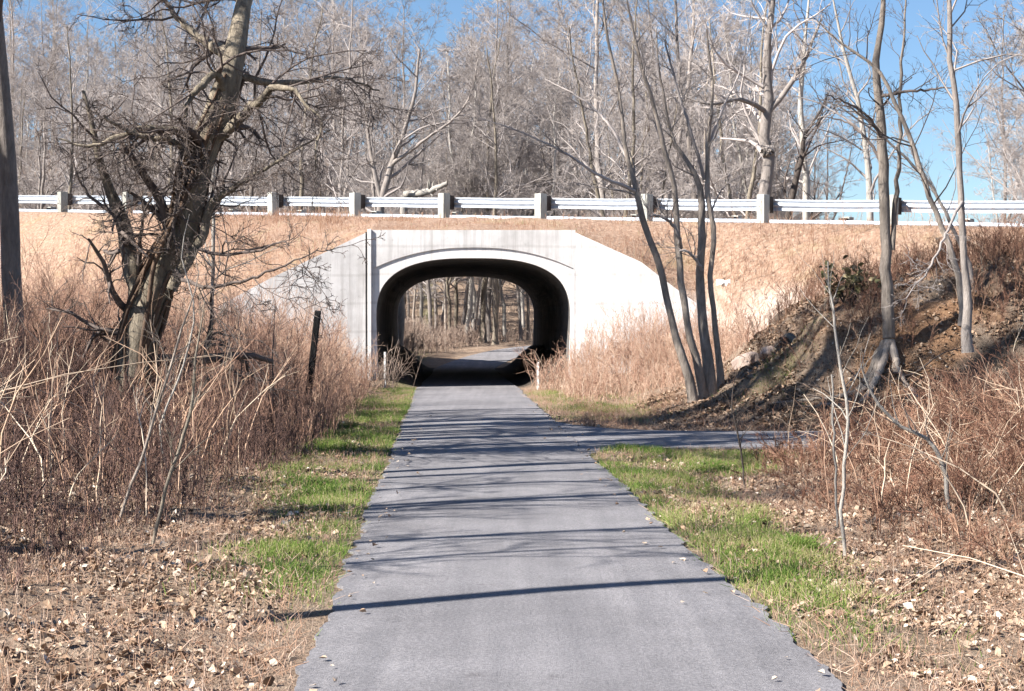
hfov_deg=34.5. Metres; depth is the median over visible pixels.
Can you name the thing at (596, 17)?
woodland tree
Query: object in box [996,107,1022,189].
woodland tree
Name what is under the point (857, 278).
evergreen shrub
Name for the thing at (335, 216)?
dry grass
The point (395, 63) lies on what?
woodland tree
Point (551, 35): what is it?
woodland tree
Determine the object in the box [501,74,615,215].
woodland tree
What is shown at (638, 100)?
woodland tree
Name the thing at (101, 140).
woodland tree
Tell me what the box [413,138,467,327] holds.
woodland tree
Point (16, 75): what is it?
woodland tree
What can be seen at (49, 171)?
woodland tree
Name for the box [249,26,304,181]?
woodland tree
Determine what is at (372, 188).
woodland tree
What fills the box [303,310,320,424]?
wooden post
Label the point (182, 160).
woodland tree
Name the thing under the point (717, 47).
woodland tree
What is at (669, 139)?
woodland tree
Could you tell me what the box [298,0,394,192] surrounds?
woodland tree
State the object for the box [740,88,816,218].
woodland tree
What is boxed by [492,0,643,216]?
woodland tree
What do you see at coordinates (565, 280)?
concrete underpass
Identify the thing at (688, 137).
woodland tree
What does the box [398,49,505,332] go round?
woodland tree
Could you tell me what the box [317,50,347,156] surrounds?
woodland tree
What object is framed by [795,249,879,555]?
dead stalk
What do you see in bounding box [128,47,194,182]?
woodland tree
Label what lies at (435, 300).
woodland tree
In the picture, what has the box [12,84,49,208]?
woodland tree
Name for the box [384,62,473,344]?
woodland tree
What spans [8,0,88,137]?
woodland tree
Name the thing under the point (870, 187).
pale tree
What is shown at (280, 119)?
woodland tree
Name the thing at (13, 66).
woodland tree
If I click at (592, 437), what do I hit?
side path
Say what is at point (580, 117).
woodland tree
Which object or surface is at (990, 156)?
woodland tree
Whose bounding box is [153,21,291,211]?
woodland tree
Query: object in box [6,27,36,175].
woodland tree
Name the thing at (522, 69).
woodland tree
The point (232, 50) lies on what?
gnarled tree
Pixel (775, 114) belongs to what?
woodland tree
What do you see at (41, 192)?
woodland tree
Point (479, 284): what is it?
woodland tree
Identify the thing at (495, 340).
woodland tree
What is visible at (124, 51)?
woodland tree
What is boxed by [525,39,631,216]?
woodland tree
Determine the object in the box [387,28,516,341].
woodland tree
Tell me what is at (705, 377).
clump tree
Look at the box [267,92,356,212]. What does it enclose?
woodland tree
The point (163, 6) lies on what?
woodland tree
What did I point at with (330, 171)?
woodland tree
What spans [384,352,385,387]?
stake
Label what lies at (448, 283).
woodland tree
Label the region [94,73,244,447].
woody vine
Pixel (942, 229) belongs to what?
leaning tree
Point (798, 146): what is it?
woodland tree
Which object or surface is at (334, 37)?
woodland tree
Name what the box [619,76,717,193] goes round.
woodland tree
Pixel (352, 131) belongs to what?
woodland tree
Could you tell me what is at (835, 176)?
woodland tree
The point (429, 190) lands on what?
fallen trunk
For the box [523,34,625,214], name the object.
woodland tree
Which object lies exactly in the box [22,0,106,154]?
woodland tree
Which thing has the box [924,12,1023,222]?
woodland tree
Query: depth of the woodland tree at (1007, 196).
90.97 m
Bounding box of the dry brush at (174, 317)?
[0,223,382,593]
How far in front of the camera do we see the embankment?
46.11 m
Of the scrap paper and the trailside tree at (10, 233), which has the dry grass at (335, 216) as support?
the scrap paper
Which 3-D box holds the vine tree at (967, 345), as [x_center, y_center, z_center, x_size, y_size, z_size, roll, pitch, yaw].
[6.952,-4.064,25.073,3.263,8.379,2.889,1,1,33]
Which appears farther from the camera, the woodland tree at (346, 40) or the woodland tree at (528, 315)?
the woodland tree at (346, 40)
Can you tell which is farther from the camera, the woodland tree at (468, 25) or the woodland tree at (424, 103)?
the woodland tree at (424, 103)
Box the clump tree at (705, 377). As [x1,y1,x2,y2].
[465,0,775,403]
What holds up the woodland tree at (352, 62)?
on the ground at (428, 364)
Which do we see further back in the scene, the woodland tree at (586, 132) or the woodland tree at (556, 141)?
the woodland tree at (556, 141)
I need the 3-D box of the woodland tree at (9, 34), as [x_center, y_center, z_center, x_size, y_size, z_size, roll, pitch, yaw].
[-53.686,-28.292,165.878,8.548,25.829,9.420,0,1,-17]
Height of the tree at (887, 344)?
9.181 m
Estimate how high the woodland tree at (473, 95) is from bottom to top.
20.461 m
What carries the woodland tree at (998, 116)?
on the ground at (428, 364)
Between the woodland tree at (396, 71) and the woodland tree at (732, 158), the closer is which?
the woodland tree at (732, 158)
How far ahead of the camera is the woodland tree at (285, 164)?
110.47 m
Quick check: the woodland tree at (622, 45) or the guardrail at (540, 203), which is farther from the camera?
the woodland tree at (622, 45)
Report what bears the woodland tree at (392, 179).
on the ground at (428, 364)
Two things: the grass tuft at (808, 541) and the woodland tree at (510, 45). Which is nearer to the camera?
the grass tuft at (808, 541)
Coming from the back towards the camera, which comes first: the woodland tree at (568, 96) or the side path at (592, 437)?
the woodland tree at (568, 96)
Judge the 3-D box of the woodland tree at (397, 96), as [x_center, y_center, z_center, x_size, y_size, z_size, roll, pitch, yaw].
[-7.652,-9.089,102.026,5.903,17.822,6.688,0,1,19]
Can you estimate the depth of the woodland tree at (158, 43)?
134.42 m
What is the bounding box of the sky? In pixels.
[3,0,1023,222]
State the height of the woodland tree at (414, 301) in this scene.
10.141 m
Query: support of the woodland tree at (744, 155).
on the ground at (428, 364)
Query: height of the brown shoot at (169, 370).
2.353 m
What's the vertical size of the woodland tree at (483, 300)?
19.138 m
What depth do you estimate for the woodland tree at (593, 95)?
151.14 m
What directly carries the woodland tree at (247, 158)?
on the ground at (428, 364)
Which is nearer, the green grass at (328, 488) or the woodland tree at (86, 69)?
the green grass at (328, 488)
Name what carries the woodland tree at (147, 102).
on the ground at (428, 364)
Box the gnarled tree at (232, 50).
[24,0,438,443]
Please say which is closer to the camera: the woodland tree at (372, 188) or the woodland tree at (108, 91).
the woodland tree at (372, 188)
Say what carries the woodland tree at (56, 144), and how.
on the ground at (428, 364)
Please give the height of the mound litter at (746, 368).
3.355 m
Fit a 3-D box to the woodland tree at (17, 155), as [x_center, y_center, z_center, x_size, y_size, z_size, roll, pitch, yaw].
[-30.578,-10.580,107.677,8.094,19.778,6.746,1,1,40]
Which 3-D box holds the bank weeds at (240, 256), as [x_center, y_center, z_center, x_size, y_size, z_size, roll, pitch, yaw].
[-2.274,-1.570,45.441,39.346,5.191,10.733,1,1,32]
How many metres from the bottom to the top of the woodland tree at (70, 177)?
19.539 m
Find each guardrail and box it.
[18,192,1023,224]
[19,207,1022,226]
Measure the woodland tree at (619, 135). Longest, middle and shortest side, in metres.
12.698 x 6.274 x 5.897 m
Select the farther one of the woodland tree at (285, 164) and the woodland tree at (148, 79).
the woodland tree at (148, 79)
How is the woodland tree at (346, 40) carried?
on the ground at (428, 364)
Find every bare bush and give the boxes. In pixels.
[352,339,426,388]
[510,342,589,390]
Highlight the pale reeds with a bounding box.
[772,346,1023,586]
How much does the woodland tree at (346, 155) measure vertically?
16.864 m
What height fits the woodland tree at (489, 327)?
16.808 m
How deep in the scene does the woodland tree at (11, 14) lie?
178.99 m
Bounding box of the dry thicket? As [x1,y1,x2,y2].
[731,338,1023,574]
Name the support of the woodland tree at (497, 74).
on the ground at (428, 364)
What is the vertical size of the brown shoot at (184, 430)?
2.104 m
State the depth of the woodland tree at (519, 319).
93.14 m
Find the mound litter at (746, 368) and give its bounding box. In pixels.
[633,248,1023,430]
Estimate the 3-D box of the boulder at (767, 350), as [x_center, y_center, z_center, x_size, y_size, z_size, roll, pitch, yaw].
[5.143,0.155,32.978,0.428,0.311,0.331,1,1,34]
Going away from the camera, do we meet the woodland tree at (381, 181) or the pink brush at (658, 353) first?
the pink brush at (658, 353)
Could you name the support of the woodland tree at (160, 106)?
on the ground at (428, 364)
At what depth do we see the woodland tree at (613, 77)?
189.80 m
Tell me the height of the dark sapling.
1.477 m
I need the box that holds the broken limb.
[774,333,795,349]
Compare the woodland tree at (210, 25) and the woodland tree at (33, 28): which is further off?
the woodland tree at (33, 28)
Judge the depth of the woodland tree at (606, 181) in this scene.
108.04 m
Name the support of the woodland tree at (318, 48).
on the ground at (428, 364)
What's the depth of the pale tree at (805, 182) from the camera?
65.81 m
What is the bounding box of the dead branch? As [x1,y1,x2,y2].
[860,346,953,520]
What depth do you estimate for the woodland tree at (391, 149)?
128.72 m
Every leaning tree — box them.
[763,0,1007,325]
[817,55,976,291]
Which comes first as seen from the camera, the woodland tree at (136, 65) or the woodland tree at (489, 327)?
the woodland tree at (489, 327)
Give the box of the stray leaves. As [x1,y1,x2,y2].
[289,411,835,690]
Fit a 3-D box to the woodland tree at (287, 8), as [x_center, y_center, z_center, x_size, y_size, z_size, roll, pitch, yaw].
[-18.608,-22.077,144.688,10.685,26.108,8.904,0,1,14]
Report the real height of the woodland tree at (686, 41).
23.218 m
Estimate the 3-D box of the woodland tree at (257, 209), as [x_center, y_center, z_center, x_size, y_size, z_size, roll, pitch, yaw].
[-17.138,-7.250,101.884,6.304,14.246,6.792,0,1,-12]
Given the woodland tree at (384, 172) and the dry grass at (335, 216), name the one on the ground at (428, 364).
the woodland tree at (384, 172)
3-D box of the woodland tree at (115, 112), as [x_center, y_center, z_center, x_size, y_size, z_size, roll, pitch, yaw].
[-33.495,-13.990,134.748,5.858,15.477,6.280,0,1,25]
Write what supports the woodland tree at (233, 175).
on the ground at (428, 364)
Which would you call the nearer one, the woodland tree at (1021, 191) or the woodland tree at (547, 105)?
the woodland tree at (1021, 191)
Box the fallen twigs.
[1,419,1021,647]
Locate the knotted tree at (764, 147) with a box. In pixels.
[666,0,835,195]
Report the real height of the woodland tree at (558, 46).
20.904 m
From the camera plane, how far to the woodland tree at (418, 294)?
99.36 m
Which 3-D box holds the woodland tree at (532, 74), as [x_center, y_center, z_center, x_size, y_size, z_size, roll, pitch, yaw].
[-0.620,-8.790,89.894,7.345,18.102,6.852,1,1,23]
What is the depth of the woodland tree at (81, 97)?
136.59 m
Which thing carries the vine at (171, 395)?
on the ground at (428, 364)
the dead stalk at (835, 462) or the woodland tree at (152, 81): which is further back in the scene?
the woodland tree at (152, 81)
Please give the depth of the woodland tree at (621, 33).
93.70 m
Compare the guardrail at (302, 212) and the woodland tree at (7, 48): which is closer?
the guardrail at (302, 212)
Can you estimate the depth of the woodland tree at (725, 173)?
67.35 m
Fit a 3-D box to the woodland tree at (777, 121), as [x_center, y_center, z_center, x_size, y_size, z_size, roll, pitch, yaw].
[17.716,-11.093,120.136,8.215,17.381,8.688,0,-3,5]
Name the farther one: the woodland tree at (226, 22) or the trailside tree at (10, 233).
the woodland tree at (226, 22)
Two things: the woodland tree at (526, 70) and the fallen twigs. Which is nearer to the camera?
the fallen twigs
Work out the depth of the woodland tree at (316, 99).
141.20 m
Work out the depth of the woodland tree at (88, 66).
151.07 m
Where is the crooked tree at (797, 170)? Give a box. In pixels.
[774,70,867,219]
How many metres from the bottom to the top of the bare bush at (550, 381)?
1.398 m
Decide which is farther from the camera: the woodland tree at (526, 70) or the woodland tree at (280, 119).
the woodland tree at (526, 70)
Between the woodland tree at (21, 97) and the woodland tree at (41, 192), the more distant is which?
the woodland tree at (21, 97)
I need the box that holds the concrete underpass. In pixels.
[188,229,711,378]
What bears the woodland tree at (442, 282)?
on the ground at (428, 364)
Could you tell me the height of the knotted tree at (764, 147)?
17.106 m
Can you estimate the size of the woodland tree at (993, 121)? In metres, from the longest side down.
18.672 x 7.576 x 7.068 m
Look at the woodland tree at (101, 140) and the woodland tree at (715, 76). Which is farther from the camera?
the woodland tree at (715, 76)
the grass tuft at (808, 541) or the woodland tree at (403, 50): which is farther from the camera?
the woodland tree at (403, 50)
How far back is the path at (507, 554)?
11.16 m
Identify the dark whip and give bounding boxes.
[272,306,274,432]
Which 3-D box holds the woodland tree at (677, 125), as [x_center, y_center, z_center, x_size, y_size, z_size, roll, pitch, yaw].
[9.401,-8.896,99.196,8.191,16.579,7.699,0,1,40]
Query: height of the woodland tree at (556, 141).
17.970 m
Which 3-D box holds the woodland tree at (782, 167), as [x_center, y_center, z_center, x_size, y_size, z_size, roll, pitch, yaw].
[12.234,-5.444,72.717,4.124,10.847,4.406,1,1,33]
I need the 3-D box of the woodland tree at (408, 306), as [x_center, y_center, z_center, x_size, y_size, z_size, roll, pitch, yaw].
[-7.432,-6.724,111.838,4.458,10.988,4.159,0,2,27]
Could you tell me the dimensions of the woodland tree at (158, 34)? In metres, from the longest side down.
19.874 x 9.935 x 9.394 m
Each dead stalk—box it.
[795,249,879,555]
[831,374,838,526]
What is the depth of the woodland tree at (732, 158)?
79.56 m
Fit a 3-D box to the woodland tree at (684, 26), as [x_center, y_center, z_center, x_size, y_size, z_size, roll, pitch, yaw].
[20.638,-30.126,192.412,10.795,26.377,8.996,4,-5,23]
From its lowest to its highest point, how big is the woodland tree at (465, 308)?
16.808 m
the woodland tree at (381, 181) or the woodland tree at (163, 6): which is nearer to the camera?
the woodland tree at (381, 181)
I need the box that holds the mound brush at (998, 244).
[724,210,1023,383]
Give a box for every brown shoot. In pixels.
[118,248,206,522]
[146,281,223,544]
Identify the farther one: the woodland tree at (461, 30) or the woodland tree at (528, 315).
the woodland tree at (461, 30)
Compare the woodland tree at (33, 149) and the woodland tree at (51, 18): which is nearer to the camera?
the woodland tree at (33, 149)
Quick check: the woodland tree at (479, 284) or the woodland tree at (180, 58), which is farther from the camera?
the woodland tree at (180, 58)
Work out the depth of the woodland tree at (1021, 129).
78.06 m
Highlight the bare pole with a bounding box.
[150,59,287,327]
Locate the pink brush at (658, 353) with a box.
[550,289,765,402]
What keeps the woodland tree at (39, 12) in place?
on the ground at (428, 364)
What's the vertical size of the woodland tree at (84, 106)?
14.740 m
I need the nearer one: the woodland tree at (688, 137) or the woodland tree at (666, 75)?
the woodland tree at (688, 137)
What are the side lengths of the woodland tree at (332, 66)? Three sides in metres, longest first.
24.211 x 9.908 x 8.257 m
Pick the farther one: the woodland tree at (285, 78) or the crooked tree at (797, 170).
the woodland tree at (285, 78)
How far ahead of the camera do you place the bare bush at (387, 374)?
42.41 m
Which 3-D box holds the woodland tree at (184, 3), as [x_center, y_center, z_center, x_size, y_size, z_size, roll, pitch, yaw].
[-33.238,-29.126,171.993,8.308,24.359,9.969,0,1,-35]
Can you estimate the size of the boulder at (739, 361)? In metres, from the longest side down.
0.622 x 0.580 x 0.509 m
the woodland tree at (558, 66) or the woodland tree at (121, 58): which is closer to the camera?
the woodland tree at (558, 66)
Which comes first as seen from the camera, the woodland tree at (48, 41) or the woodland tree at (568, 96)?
the woodland tree at (568, 96)
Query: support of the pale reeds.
on the ground at (428, 364)
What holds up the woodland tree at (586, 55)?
on the ground at (428, 364)
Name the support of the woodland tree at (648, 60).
on the ground at (428, 364)
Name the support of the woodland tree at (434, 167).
on the ground at (428, 364)
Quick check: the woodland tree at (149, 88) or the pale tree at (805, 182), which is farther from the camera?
the woodland tree at (149, 88)
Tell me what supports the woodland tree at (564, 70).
on the ground at (428, 364)
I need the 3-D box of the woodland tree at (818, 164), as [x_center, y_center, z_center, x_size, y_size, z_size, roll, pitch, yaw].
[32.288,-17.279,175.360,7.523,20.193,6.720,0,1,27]
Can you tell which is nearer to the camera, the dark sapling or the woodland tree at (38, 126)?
the dark sapling
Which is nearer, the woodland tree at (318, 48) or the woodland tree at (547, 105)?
the woodland tree at (547, 105)
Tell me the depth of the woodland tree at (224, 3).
116.00 m
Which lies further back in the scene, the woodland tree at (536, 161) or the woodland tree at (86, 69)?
the woodland tree at (86, 69)
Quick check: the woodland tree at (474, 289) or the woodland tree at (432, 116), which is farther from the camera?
the woodland tree at (432, 116)
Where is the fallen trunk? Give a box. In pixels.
[398,178,447,345]
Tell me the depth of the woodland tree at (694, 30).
85.50 m
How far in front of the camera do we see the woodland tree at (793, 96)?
104.29 m
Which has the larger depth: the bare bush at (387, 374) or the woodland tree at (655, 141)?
the woodland tree at (655, 141)
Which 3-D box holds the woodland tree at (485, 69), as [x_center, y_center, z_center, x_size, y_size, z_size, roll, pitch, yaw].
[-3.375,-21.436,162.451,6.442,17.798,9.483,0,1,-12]
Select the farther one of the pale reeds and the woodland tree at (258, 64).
the woodland tree at (258, 64)
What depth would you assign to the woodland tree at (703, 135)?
70.84 m
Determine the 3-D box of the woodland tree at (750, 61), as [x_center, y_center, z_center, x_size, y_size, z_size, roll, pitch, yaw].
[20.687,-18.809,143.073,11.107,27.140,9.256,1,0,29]
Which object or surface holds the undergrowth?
on the ground at (428, 364)
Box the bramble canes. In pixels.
[0,277,308,525]
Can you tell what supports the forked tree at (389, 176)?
on the ground at (428, 364)
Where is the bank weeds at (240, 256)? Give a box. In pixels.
[59,196,1018,324]
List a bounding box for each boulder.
[731,351,760,369]
[760,346,772,356]
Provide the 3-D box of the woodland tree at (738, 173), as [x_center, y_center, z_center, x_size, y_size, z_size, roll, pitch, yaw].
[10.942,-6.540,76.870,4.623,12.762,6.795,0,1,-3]
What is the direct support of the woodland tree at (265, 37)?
on the ground at (428, 364)
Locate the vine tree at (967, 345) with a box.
[881,0,1023,352]
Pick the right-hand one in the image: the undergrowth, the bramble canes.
the undergrowth
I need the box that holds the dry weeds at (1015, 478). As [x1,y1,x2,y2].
[747,396,1023,597]
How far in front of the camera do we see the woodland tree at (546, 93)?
115.91 m
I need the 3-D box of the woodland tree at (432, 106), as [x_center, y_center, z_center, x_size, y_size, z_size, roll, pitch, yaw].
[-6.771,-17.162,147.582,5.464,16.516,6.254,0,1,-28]
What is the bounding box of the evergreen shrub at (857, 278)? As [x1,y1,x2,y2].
[819,255,880,309]
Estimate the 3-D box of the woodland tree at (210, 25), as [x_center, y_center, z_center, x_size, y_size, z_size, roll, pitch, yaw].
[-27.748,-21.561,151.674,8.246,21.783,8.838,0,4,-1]
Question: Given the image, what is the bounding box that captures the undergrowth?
[403,301,533,356]
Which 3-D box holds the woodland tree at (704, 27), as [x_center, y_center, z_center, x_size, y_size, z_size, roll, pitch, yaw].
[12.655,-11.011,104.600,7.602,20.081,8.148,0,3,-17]
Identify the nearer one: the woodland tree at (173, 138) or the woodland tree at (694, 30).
the woodland tree at (694, 30)
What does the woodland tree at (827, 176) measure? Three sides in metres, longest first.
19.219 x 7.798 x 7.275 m
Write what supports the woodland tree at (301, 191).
on the ground at (428, 364)
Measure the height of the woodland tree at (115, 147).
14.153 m
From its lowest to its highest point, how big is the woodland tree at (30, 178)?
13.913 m
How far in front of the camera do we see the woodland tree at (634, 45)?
184.18 m
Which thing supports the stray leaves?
on the path at (507, 554)
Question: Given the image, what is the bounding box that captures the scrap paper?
[716,279,729,286]
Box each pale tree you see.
[773,0,860,219]
[779,0,942,220]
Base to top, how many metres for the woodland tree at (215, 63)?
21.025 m
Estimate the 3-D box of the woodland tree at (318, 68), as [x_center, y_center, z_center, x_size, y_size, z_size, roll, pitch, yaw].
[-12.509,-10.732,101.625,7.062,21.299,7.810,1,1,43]
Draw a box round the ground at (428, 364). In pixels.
[0,150,1023,690]
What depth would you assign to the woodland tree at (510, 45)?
119.67 m
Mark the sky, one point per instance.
(928, 144)
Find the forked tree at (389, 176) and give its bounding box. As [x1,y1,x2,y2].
[332,7,493,213]
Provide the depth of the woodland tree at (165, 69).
175.56 m
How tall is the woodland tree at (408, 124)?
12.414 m
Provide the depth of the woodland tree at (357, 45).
106.48 m
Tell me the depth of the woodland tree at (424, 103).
181.78 m
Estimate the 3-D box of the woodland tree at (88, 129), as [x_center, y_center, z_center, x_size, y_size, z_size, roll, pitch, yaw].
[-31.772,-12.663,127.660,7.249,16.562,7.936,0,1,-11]
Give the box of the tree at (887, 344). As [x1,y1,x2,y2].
[772,0,968,418]
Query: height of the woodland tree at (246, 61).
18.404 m
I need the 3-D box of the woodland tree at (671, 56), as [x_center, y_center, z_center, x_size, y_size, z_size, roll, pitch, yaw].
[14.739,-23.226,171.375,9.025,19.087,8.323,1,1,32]
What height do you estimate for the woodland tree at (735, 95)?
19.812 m
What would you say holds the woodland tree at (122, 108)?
on the ground at (428, 364)
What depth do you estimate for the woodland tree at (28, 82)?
152.30 m
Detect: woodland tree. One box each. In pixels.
[3,0,48,107]
[3,1,48,131]
[3,6,20,68]
[3,6,28,156]
[5,34,35,135]
[5,38,61,207]
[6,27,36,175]
[6,40,50,177]
[8,0,84,175]
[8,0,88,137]
[8,0,140,209]
[8,35,50,139]
[9,47,54,208]
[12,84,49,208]
[12,105,54,208]
[14,28,105,208]
[14,29,87,208]
[15,23,67,178]
[15,87,123,209]
[17,0,134,209]
[17,98,121,208]
[17,120,106,209]
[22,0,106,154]
[31,0,83,144]
[34,109,101,209]
[46,17,119,163]
[51,33,114,187]
[54,85,140,210]
[57,51,154,207]
[59,69,130,205]
[62,78,146,209]
[62,90,163,210]
[68,39,112,143]
[75,73,143,210]
[84,80,146,194]
[85,0,197,189]
[87,118,143,207]
[88,0,187,173]
[91,0,230,207]
[93,24,143,171]
[97,5,247,192]
[98,44,131,177]
[101,17,149,116]
[113,0,184,112]
[114,29,165,183]
[115,0,217,191]
[115,32,202,187]
[117,53,168,195]
[126,46,244,194]
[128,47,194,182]
[132,42,187,177]
[132,109,217,210]
[133,21,263,207]
[137,0,256,208]
[138,28,197,118]
[139,39,190,151]
[144,2,202,116]
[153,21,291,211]
[157,140,239,184]
[160,0,221,94]
[162,0,245,111]
[172,129,253,211]
[175,0,269,210]
[175,0,336,211]
[180,16,252,158]
[196,64,326,211]
[210,4,258,68]
[213,28,286,139]
[219,116,286,211]
[232,0,377,212]
[238,56,312,211]
[240,1,370,212]
[240,24,323,193]
[244,130,293,212]
[246,0,299,126]
[246,0,319,158]
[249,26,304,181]
[255,80,365,213]
[256,0,348,160]
[259,121,323,211]
[261,3,361,211]
[265,67,358,212]
[267,0,378,207]
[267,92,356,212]
[268,0,444,213]
[269,0,396,213]
[293,4,439,213]
[298,0,393,129]
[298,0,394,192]
[298,64,337,169]
[299,16,339,100]
[313,37,436,214]
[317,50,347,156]
[317,90,367,212]
[318,3,390,184]
[322,0,384,185]
[325,51,402,190]
[335,1,435,189]
[335,57,434,212]
[337,0,450,208]
[338,102,421,213]
[345,0,391,89]
[345,121,433,321]
[348,72,464,325]
[356,152,418,213]
[369,20,421,158]
[371,23,420,146]
[376,122,427,214]
[383,97,420,193]
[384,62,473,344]
[386,60,438,159]
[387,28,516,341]
[390,82,411,140]
[390,208,440,306]
[391,143,461,329]
[395,32,543,340]
[395,87,487,327]
[396,154,453,326]
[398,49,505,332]
[400,179,412,322]
[404,47,539,328]
[407,0,564,331]
[411,145,484,335]
[411,161,457,332]
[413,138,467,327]
[416,0,563,344]
[417,0,549,342]
[417,61,465,178]
[418,122,449,300]
[423,7,514,119]
[424,18,583,187]
[424,91,455,169]
[425,3,525,337]
[433,26,562,171]
[436,121,529,332]
[438,109,533,341]
[445,0,577,339]
[446,22,567,329]
[446,39,493,144]
[447,0,542,305]
[480,103,561,340]
[482,37,589,327]
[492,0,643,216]
[493,0,593,179]
[493,0,724,216]
[494,60,627,216]
[498,96,593,215]
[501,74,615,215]
[502,141,538,340]
[508,41,537,143]
[510,40,625,216]
[517,16,606,143]
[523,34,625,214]
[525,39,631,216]
[525,71,572,166]
[527,13,616,211]
[531,54,607,215]
[532,0,703,216]
[532,80,589,216]
[539,30,617,172]
[561,55,610,165]
[567,0,742,217]
[567,0,762,217]
[569,16,606,133]
[571,0,712,217]
[572,151,618,216]
[575,65,643,216]
[576,27,676,216]
[580,0,759,218]
[581,45,707,218]
[586,79,713,216]
[587,0,656,168]
[599,52,638,133]
[608,5,671,177]
[609,78,703,192]
[610,3,702,123]
[610,12,715,197]
[611,66,726,217]
[611,80,715,216]
[617,57,673,211]
[618,36,694,114]
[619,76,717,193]
[639,51,784,218]
[644,0,719,165]
[652,16,758,218]
[657,5,831,219]
[657,18,788,199]
[663,0,721,74]
[670,0,872,219]
[672,1,749,151]
[682,95,761,218]
[695,0,813,197]
[695,95,771,219]
[701,66,821,215]
[709,50,781,174]
[710,74,802,217]
[713,28,814,219]
[714,82,805,218]
[734,52,851,219]
[736,108,835,219]
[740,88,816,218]
[743,88,835,219]
[778,95,844,219]
[784,107,823,211]
[802,87,874,219]
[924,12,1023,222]
[942,0,1023,106]
[949,123,1021,222]
[962,78,1023,213]
[965,46,1023,217]
[966,83,1023,222]
[978,20,1023,135]
[983,161,1023,222]
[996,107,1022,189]
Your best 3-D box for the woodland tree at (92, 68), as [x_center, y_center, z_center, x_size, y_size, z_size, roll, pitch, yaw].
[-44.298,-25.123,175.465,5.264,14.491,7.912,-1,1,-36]
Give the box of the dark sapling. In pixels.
[718,357,760,487]
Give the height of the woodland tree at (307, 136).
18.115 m
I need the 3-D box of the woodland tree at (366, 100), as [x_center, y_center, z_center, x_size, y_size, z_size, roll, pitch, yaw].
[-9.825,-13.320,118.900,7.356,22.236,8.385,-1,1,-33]
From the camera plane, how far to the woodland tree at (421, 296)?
93.61 m
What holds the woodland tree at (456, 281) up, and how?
on the ground at (428, 364)
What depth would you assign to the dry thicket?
17.06 m
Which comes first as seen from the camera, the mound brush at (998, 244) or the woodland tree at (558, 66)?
the mound brush at (998, 244)
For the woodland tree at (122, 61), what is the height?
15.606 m
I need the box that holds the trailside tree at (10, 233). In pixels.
[0,0,159,393]
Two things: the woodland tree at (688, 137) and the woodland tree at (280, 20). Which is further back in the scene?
the woodland tree at (280, 20)
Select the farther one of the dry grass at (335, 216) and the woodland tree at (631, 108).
the woodland tree at (631, 108)
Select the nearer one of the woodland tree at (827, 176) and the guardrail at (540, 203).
the guardrail at (540, 203)
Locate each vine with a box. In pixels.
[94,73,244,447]
[159,214,194,490]
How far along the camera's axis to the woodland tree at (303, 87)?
105.88 m
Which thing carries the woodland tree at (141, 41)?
on the ground at (428, 364)
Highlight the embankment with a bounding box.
[0,212,1023,360]
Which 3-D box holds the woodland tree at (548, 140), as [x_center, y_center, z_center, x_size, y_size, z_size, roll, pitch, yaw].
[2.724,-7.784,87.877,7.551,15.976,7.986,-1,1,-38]
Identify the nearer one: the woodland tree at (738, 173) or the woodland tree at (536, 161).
the woodland tree at (738, 173)
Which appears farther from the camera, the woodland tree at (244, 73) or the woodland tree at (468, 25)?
the woodland tree at (468, 25)
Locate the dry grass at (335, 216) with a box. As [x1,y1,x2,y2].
[64,204,1022,321]
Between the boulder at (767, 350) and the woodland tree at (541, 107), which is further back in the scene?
the woodland tree at (541, 107)
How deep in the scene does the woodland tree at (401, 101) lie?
187.10 m
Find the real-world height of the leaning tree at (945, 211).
4.953 m
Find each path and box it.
[294,346,842,690]
[554,422,895,453]
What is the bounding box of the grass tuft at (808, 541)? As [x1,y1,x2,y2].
[761,531,843,553]
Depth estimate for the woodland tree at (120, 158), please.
115.86 m
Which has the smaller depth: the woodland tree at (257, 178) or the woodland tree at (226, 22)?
the woodland tree at (257, 178)
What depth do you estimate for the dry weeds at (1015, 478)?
16.55 m
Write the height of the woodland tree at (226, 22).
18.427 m
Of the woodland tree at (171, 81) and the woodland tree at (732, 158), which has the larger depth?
the woodland tree at (171, 81)
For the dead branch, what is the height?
1.574 m
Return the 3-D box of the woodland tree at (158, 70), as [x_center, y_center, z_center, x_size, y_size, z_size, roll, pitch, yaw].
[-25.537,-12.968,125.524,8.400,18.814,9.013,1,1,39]
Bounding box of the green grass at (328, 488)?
[160,312,1021,681]
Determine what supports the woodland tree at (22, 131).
on the ground at (428, 364)
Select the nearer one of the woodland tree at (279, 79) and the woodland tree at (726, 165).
the woodland tree at (726, 165)
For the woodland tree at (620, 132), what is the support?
on the ground at (428, 364)
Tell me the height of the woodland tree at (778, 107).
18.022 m

